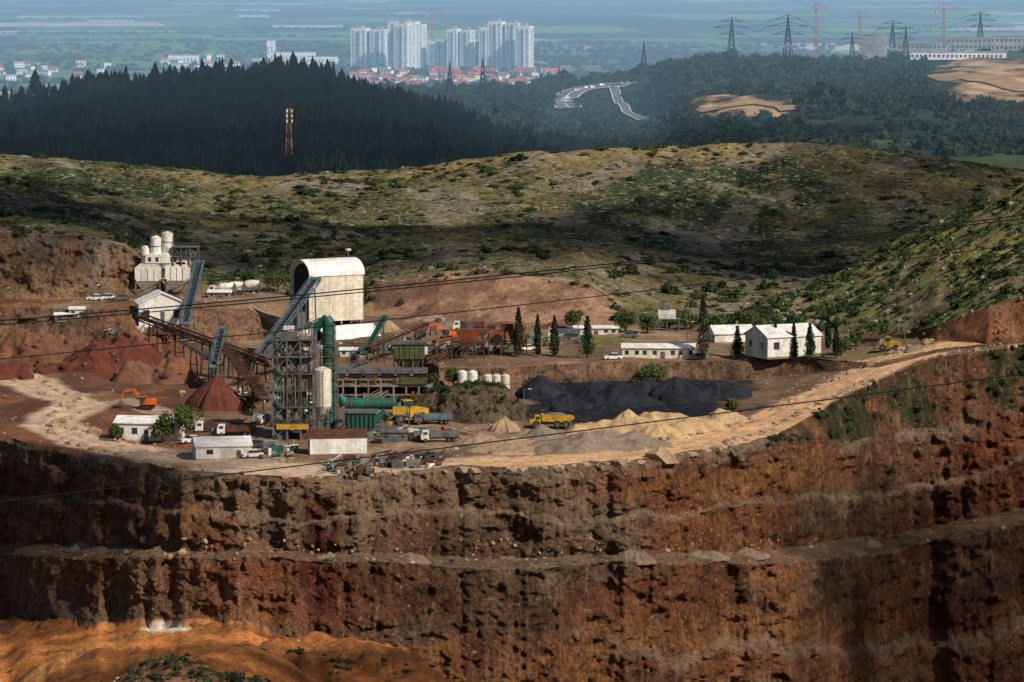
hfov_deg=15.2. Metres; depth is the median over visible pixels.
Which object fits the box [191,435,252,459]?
workshop shed
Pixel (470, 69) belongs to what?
village house
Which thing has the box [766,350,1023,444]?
scarp shrubs
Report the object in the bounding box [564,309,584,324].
broadleaf tree
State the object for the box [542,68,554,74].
village house
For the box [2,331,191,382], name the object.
rubble stones
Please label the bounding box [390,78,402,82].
village house
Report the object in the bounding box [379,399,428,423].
wheel loader
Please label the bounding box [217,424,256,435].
lorry
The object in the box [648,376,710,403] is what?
coal pile
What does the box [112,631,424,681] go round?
loose stones
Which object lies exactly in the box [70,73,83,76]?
village house
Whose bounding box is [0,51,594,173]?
pine forest
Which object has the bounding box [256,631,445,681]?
dirt mound
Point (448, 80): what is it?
lattice mast
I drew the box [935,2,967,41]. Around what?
tower crane
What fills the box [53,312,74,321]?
site hut
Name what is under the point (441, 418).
lorry
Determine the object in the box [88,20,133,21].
greenhouse
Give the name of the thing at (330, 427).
scrap and equipment pile
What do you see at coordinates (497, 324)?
gravel pile
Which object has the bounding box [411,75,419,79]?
village house
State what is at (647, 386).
coal pile
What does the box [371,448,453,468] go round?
scrap and equipment pile
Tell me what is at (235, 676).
foreground shrubs
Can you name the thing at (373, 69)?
white house
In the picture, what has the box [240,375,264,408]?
hopper
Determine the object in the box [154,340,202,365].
rubble pile
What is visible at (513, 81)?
village house
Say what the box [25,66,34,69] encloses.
white house
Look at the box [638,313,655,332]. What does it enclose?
broadleaf tree
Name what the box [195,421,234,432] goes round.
lorry
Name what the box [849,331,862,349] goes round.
broadleaf tree
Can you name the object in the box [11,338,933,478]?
boulders
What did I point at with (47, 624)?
dirt mound
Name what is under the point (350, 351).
site hut
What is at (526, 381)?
broadleaf tree
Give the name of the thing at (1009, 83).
bare sandy ground
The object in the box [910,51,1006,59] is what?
factory building
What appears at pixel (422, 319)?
gravel pile
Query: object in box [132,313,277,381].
conveyor
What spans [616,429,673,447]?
gravel pile
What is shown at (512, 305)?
power line
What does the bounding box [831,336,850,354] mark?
broadleaf tree
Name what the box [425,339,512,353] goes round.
scrap and equipment pile
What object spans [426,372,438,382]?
broadleaf tree
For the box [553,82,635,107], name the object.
highway
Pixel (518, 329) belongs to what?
cypress tree
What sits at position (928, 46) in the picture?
factory building
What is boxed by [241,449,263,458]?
parked car
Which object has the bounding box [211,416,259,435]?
scrap and equipment pile
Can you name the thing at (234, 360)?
conveyor
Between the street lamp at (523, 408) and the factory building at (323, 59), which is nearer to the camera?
the street lamp at (523, 408)
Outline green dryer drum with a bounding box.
[339,393,400,421]
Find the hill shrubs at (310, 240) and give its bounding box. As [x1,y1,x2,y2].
[0,142,1023,311]
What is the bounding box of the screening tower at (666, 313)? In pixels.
[654,305,680,330]
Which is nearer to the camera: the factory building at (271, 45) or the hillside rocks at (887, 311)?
the hillside rocks at (887, 311)
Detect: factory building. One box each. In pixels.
[168,54,198,63]
[267,40,275,58]
[271,52,315,61]
[307,56,336,63]
[897,42,949,54]
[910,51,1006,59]
[947,36,990,49]
[991,35,1023,50]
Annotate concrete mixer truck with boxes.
[209,283,236,295]
[229,281,245,293]
[237,280,261,292]
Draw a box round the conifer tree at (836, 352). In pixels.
[830,321,840,357]
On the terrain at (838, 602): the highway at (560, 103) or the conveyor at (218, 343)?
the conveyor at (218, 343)
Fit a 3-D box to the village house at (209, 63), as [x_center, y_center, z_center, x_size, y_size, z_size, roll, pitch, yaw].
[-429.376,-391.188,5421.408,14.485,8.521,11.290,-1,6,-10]
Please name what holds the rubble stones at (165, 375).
on the terrain at (838, 602)
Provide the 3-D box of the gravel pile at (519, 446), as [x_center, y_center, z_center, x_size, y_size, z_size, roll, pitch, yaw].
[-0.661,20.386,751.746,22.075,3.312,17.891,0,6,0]
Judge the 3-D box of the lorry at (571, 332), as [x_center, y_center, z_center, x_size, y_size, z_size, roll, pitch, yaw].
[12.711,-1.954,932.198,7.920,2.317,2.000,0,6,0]
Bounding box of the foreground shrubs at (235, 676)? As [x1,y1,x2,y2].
[98,646,410,681]
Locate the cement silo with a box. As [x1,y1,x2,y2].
[315,363,331,428]
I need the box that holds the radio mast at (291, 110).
[285,108,292,154]
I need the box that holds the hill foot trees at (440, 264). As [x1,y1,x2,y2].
[0,209,750,302]
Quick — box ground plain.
[0,0,1023,98]
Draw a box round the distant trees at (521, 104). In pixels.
[369,48,1023,156]
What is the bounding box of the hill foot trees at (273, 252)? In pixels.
[238,246,1004,340]
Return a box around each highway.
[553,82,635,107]
[609,87,647,119]
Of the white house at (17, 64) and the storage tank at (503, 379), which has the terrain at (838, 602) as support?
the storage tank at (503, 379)
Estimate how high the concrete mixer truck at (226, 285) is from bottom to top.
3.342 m
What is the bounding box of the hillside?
[763,183,1023,343]
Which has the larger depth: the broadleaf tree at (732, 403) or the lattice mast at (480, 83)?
the lattice mast at (480, 83)
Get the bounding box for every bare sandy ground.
[653,102,795,119]
[927,71,1023,90]
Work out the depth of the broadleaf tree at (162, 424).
760.18 m
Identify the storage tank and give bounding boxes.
[457,370,484,382]
[484,374,509,388]
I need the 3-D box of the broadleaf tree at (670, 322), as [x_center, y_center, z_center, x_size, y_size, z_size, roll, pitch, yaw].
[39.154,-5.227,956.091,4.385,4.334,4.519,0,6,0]
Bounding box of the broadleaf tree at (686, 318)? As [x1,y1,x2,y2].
[681,309,701,328]
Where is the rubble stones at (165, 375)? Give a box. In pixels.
[0,333,195,378]
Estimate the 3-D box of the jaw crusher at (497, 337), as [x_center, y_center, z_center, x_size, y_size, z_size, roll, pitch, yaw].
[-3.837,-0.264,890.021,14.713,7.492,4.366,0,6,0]
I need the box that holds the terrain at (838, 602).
[0,142,1023,681]
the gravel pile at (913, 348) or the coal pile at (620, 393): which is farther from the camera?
the gravel pile at (913, 348)
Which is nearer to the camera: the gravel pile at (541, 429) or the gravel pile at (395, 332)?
the gravel pile at (541, 429)
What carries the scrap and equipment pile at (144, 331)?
on the terrain at (838, 602)
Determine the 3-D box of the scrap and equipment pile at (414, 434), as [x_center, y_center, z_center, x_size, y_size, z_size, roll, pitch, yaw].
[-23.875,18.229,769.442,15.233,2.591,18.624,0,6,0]
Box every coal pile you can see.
[514,375,562,398]
[539,393,593,410]
[572,381,604,398]
[580,381,666,407]
[631,379,658,393]
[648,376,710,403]
[700,381,752,401]
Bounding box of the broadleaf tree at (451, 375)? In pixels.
[445,366,456,384]
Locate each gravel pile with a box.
[19,305,38,318]
[183,376,250,411]
[379,320,400,332]
[389,328,412,337]
[402,314,445,322]
[429,321,460,330]
[457,433,495,444]
[467,437,535,455]
[484,321,516,327]
[488,416,521,432]
[519,424,564,439]
[528,431,652,454]
[532,321,572,328]
[592,429,622,436]
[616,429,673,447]
[903,344,925,352]
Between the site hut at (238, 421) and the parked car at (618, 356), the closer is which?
the site hut at (238, 421)
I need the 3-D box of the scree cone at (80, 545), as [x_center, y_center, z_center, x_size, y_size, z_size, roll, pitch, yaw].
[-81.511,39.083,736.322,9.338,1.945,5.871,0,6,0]
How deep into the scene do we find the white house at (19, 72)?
4989.12 m
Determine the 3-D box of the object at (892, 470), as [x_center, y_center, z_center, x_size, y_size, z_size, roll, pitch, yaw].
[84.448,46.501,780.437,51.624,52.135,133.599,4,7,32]
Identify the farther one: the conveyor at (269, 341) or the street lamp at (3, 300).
the street lamp at (3, 300)
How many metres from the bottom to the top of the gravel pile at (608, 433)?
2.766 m
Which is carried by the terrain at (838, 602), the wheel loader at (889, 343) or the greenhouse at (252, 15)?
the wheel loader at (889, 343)
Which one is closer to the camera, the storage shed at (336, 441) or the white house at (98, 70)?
the storage shed at (336, 441)
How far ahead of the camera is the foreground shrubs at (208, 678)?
622.90 m
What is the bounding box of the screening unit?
[392,340,425,374]
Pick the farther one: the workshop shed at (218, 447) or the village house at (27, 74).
the village house at (27, 74)
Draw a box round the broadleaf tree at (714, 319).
[707,313,727,326]
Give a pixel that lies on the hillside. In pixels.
(980, 325)
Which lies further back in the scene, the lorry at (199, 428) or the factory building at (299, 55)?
the factory building at (299, 55)
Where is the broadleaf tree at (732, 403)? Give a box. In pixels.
[724,398,738,409]
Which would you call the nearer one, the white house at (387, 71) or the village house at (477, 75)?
the village house at (477, 75)
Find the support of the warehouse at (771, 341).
on the terrain at (838, 602)
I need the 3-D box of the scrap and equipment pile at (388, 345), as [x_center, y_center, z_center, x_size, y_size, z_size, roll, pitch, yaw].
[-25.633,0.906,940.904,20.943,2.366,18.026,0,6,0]
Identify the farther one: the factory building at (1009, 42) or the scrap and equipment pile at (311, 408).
the factory building at (1009, 42)
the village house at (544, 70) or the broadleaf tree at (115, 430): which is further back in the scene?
the village house at (544, 70)
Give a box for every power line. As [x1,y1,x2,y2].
[0,214,1023,320]
[0,217,1023,324]
[0,244,1023,359]
[0,373,1023,501]
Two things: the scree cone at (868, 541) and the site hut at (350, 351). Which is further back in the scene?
the site hut at (350, 351)
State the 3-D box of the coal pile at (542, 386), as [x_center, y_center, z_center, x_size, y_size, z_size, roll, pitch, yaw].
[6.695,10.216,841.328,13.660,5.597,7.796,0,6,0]
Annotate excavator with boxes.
[118,388,156,408]
[413,325,438,337]
[425,323,456,339]
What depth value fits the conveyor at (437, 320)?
941.39 m
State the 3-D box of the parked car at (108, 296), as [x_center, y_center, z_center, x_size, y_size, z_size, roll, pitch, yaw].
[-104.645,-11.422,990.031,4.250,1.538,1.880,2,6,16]
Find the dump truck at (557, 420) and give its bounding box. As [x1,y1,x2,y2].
[530,412,573,427]
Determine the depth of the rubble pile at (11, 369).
878.51 m
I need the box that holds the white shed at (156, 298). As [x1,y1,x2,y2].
[133,289,183,329]
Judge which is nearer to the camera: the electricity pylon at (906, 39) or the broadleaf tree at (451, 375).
the broadleaf tree at (451, 375)
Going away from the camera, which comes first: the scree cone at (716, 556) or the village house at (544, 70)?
the scree cone at (716, 556)
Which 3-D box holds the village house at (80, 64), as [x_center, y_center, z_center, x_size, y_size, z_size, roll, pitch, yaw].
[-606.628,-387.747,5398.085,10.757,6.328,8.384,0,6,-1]
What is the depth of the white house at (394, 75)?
4861.47 m
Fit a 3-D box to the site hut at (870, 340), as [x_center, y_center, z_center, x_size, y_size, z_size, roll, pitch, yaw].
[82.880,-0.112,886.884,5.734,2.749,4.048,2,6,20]
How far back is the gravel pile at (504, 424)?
779.70 m
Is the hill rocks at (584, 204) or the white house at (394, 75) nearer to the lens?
the hill rocks at (584, 204)
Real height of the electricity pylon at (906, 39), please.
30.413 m
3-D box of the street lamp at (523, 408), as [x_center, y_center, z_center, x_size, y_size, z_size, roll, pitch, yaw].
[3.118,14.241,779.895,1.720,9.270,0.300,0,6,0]
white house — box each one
[3,75,15,80]
[12,62,23,66]
[15,71,25,75]
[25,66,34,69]
[38,70,50,75]
[75,60,85,65]
[96,68,105,72]
[100,62,110,67]
[170,60,181,65]
[177,63,187,68]
[200,55,210,59]
[252,58,261,61]
[365,67,376,71]
[379,66,390,70]
[380,70,393,73]
[391,74,402,77]
[416,76,428,81]
[528,72,538,76]
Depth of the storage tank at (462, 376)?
816.91 m
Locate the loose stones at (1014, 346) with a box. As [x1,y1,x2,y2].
[0,292,1021,466]
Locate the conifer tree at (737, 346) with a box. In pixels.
[730,325,744,357]
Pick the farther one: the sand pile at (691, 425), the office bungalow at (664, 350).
the office bungalow at (664, 350)
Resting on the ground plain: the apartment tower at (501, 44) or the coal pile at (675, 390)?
the apartment tower at (501, 44)
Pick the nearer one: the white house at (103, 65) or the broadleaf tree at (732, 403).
the broadleaf tree at (732, 403)
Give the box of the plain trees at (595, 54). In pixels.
[0,0,1023,94]
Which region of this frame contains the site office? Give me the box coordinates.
[113,415,184,441]
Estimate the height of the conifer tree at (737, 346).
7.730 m
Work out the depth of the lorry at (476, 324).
954.78 m
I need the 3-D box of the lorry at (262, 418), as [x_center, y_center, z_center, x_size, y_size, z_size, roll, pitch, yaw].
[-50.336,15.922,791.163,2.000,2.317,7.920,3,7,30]
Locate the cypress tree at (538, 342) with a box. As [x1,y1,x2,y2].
[533,314,541,356]
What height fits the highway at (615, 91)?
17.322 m
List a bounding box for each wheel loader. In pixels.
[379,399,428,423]
[871,337,900,350]
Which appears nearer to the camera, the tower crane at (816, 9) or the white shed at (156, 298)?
the white shed at (156, 298)
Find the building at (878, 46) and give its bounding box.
[859,34,886,58]
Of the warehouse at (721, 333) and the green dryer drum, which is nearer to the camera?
the green dryer drum
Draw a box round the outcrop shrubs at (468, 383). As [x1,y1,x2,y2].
[409,379,530,422]
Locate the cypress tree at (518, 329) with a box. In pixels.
[512,306,524,356]
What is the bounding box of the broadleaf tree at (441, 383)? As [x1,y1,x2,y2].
[435,381,444,387]
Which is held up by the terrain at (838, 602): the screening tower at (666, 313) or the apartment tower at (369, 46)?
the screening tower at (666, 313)
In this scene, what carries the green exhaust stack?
on the terrain at (838, 602)
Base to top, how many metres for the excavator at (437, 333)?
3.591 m
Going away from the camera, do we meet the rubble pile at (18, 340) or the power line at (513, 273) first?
the power line at (513, 273)
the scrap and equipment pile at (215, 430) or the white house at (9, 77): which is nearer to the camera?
the scrap and equipment pile at (215, 430)
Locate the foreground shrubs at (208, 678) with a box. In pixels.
[104,654,407,681]
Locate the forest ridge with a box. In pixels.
[0,73,388,175]
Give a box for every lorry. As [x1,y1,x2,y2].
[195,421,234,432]
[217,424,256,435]
[253,412,281,424]
[413,413,451,424]
[420,430,460,441]
[453,321,484,328]
[548,328,580,337]
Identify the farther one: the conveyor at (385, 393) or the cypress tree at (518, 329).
the cypress tree at (518, 329)
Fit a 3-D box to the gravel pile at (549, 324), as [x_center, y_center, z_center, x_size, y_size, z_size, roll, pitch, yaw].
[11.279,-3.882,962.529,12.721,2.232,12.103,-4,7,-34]
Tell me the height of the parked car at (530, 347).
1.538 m
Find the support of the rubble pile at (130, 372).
on the terrain at (838, 602)
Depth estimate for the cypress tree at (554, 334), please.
887.90 m
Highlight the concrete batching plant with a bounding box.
[135,229,199,294]
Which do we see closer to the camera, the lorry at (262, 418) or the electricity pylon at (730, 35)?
the lorry at (262, 418)
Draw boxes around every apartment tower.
[351,25,387,66]
[388,18,419,68]
[394,21,411,68]
[420,21,426,66]
[427,38,446,66]
[447,26,474,67]
[479,24,487,66]
[488,18,520,68]
[515,23,533,67]
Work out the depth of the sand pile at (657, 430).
767.54 m
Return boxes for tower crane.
[425,9,450,37]
[810,3,832,57]
[854,10,873,52]
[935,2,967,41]
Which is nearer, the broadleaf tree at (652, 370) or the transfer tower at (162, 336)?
the broadleaf tree at (652, 370)
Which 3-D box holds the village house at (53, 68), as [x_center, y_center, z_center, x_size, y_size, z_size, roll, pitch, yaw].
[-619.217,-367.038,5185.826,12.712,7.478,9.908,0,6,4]
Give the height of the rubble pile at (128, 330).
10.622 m
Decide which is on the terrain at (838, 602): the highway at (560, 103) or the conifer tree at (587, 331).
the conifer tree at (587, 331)
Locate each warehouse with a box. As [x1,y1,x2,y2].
[706,324,752,341]
[743,323,822,359]
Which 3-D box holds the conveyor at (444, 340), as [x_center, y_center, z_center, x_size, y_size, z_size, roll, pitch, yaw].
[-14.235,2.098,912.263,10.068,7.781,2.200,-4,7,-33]
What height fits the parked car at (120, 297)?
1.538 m
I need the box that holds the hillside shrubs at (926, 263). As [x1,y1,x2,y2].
[729,199,1023,334]
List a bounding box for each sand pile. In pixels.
[564,409,668,435]
[639,411,731,433]
[640,424,691,438]
[699,408,749,424]
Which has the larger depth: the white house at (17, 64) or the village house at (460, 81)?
the white house at (17, 64)
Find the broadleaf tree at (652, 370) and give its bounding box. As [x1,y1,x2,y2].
[634,362,668,381]
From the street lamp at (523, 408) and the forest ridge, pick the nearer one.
the street lamp at (523, 408)
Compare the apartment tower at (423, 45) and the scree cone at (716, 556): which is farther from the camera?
the apartment tower at (423, 45)
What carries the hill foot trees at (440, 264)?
on the terrain at (838, 602)
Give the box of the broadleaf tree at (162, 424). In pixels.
[151,411,174,442]
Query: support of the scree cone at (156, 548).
on the terrain at (838, 602)
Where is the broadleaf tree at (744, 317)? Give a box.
[736,310,755,323]
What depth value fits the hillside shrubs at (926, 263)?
964.45 m
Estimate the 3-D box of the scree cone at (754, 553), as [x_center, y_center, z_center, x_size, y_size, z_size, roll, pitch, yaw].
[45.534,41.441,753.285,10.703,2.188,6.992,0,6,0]
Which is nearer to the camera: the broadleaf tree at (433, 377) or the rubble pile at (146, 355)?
the broadleaf tree at (433, 377)
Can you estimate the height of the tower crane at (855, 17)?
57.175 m
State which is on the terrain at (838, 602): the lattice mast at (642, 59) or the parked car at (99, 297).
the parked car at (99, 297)
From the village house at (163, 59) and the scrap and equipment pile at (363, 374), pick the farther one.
the village house at (163, 59)
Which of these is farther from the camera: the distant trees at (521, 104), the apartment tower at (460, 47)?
the apartment tower at (460, 47)
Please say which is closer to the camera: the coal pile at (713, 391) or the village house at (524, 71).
the coal pile at (713, 391)
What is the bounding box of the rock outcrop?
[405,383,527,423]
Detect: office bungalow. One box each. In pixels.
[573,325,619,334]
[621,343,695,358]
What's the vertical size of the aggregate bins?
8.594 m
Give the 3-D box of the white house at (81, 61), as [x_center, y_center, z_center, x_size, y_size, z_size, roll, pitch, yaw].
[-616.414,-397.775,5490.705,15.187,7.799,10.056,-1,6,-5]
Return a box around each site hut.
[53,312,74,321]
[68,306,86,317]
[203,419,244,430]
[207,289,232,297]
[339,347,363,356]
[381,429,408,442]
[858,334,884,346]
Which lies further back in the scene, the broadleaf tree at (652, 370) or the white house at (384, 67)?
the white house at (384, 67)
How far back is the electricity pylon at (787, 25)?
2992.47 m
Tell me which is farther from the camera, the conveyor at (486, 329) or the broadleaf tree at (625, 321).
the broadleaf tree at (625, 321)
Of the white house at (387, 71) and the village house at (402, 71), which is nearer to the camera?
the white house at (387, 71)
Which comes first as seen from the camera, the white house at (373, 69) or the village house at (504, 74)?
the village house at (504, 74)
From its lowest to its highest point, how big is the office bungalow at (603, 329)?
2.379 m
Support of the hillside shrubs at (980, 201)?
on the hillside
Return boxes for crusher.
[384,406,410,427]
[464,323,526,355]
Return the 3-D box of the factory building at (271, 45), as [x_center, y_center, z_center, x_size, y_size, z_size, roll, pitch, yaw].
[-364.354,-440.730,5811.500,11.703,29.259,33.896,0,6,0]
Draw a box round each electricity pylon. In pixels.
[714,17,749,56]
[767,14,806,64]
[840,32,861,59]
[879,20,901,55]
[893,26,918,57]
[966,12,995,50]
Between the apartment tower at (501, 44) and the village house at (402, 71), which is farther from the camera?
the apartment tower at (501, 44)
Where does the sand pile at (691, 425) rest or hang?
on the terrain at (838, 602)
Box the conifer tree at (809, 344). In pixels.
[803,323,816,359]
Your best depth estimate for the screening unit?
885.65 m
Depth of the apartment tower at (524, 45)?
5286.54 m
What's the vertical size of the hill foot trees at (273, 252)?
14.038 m
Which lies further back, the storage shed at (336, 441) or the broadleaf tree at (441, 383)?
the broadleaf tree at (441, 383)
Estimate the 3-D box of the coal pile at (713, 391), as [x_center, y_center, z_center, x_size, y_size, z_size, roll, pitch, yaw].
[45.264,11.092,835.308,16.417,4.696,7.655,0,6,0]
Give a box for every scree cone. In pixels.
[62,541,89,551]
[147,546,163,551]
[315,552,336,558]
[400,552,431,564]
[497,555,518,560]
[617,549,656,564]
[688,549,727,561]
[736,547,770,559]
[855,536,882,547]
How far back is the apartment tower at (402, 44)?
5326.25 m
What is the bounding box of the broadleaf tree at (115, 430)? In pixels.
[108,422,122,440]
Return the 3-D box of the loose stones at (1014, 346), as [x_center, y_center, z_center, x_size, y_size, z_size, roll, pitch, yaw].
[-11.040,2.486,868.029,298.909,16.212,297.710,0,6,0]
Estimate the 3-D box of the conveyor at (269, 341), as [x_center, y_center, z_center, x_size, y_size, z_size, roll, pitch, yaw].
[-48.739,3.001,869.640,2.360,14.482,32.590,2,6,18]
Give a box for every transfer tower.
[145,330,181,345]
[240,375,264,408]
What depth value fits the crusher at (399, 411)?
779.73 m
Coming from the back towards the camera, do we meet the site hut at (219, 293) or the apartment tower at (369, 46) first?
the apartment tower at (369, 46)
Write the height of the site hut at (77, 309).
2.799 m
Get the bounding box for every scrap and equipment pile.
[98,324,162,335]
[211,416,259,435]
[235,386,276,401]
[261,440,297,458]
[267,397,344,412]
[311,340,348,351]
[317,454,376,474]
[329,421,378,428]
[349,366,411,380]
[367,424,430,443]
[368,339,405,351]
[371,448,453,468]
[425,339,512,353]
[523,333,584,345]
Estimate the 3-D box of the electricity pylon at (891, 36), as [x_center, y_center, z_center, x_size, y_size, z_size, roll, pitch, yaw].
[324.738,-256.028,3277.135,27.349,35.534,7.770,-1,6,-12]
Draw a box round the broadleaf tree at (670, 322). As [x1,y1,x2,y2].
[662,320,676,327]
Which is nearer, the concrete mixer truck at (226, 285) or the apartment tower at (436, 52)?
the concrete mixer truck at (226, 285)
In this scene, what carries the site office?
on the terrain at (838, 602)
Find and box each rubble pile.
[0,328,88,368]
[0,359,34,380]
[33,336,161,374]
[111,324,161,346]
[111,356,198,384]
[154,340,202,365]
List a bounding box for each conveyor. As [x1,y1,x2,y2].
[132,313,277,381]
[178,259,203,342]
[179,338,223,380]
[208,326,226,380]
[220,338,270,411]
[254,276,320,370]
[266,316,320,351]
[339,358,369,380]
[360,314,387,361]
[364,378,398,397]
[365,321,428,362]
[406,317,441,339]
[427,324,495,365]
[433,334,458,343]
[441,425,476,435]
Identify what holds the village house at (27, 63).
on the ground plain
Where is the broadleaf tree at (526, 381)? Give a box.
[522,379,529,385]
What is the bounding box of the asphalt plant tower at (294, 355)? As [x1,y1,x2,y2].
[265,326,316,440]
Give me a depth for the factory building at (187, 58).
5560.73 m
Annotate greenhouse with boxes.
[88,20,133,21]
[234,9,278,10]
[238,14,268,16]
[272,25,342,27]
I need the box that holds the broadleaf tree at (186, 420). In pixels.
[171,404,204,437]
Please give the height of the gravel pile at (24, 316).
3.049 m
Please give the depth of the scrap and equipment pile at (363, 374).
874.13 m
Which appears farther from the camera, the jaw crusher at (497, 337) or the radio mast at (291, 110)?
the radio mast at (291, 110)
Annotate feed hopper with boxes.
[450,322,485,358]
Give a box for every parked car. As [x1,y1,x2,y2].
[86,294,103,300]
[102,293,114,299]
[113,294,128,300]
[180,435,198,443]
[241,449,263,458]
[252,439,266,447]
[517,344,534,350]
[603,353,622,359]
[620,331,637,337]
[689,353,708,359]
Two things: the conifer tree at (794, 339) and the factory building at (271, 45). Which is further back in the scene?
the factory building at (271, 45)
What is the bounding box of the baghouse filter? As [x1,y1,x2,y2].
[344,409,389,433]
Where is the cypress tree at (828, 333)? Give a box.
[824,314,831,349]
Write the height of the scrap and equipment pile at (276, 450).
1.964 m
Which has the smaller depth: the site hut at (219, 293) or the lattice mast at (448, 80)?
the site hut at (219, 293)
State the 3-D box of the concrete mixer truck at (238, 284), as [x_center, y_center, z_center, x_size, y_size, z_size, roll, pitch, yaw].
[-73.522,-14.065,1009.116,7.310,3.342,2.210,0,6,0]
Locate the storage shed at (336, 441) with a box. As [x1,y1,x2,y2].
[306,428,368,454]
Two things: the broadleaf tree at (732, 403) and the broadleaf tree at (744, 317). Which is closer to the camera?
the broadleaf tree at (732, 403)
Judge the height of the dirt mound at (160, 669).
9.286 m
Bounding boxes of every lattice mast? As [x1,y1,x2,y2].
[445,61,453,95]
[478,58,487,97]
[639,41,647,75]
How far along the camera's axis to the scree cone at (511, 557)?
719.53 m
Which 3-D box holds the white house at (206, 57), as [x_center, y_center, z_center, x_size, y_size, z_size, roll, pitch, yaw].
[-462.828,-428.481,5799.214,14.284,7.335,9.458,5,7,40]
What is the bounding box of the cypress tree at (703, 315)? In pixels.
[696,294,710,356]
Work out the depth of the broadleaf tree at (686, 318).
949.79 m
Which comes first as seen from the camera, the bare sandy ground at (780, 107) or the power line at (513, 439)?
the power line at (513, 439)
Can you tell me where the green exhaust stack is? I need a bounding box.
[313,315,338,428]
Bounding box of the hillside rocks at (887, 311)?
[734,186,1023,335]
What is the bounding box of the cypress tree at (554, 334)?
[548,315,559,356]
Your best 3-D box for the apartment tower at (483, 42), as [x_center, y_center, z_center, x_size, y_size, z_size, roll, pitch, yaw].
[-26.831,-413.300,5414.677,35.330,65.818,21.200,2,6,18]
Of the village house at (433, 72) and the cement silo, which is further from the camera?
the village house at (433, 72)
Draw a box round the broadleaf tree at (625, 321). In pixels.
[614,311,636,332]
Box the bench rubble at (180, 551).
[2,514,1018,566]
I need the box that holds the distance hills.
[429,49,1023,169]
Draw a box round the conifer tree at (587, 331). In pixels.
[577,316,596,357]
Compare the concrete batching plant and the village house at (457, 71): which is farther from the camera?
the village house at (457, 71)
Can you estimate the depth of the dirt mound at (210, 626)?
694.22 m
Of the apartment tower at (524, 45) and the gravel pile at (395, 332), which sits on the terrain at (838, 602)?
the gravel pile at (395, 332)
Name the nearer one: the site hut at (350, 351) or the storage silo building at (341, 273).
the site hut at (350, 351)
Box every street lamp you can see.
[3,287,9,314]
[523,388,531,430]
[904,293,911,341]
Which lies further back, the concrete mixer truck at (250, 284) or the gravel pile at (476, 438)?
the concrete mixer truck at (250, 284)
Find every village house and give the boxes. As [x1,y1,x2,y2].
[19,61,30,66]
[23,72,31,76]
[48,66,58,71]
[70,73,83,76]
[76,63,84,66]
[159,57,167,62]
[204,61,212,66]
[348,72,357,76]
[356,69,366,74]
[372,80,385,83]
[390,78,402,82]
[397,69,406,74]
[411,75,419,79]
[427,65,435,71]
[429,70,438,74]
[429,76,438,80]
[440,69,451,74]
[453,74,465,78]
[454,70,462,73]
[456,80,468,85]
[466,75,475,80]
[468,67,478,71]
[472,73,483,78]
[497,72,508,77]
[505,79,516,84]
[522,69,535,73]
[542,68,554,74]
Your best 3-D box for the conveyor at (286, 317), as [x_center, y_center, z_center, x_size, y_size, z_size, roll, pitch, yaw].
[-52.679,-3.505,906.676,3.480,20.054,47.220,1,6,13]
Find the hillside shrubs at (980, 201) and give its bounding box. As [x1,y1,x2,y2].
[708,180,1023,332]
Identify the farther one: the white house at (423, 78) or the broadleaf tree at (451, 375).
the white house at (423, 78)
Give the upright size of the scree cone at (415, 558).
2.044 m
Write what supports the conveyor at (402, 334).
on the terrain at (838, 602)
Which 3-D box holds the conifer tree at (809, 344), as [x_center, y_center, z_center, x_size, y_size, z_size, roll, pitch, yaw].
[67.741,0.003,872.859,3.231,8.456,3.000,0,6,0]
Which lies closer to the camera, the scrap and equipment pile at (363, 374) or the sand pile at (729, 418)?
the sand pile at (729, 418)
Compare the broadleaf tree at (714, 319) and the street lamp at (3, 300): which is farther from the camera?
the street lamp at (3, 300)
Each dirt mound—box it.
[0,619,20,633]
[36,617,70,630]
[110,656,260,681]
[189,621,222,629]
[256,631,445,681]
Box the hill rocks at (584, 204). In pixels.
[0,143,1010,316]
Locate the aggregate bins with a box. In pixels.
[335,367,433,409]
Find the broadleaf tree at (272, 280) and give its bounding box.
[262,270,289,293]
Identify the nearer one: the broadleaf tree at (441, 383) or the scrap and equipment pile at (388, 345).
the broadleaf tree at (441, 383)
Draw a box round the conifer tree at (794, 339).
[789,323,798,358]
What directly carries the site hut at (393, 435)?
on the terrain at (838, 602)
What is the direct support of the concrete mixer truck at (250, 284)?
on the terrain at (838, 602)
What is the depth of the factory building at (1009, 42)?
3249.06 m
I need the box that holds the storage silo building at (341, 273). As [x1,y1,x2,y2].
[285,248,380,341]
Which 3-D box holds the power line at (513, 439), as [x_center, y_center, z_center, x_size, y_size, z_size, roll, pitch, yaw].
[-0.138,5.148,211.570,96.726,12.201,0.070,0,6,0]
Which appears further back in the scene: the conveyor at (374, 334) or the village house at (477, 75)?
the village house at (477, 75)
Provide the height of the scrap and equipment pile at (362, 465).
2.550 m

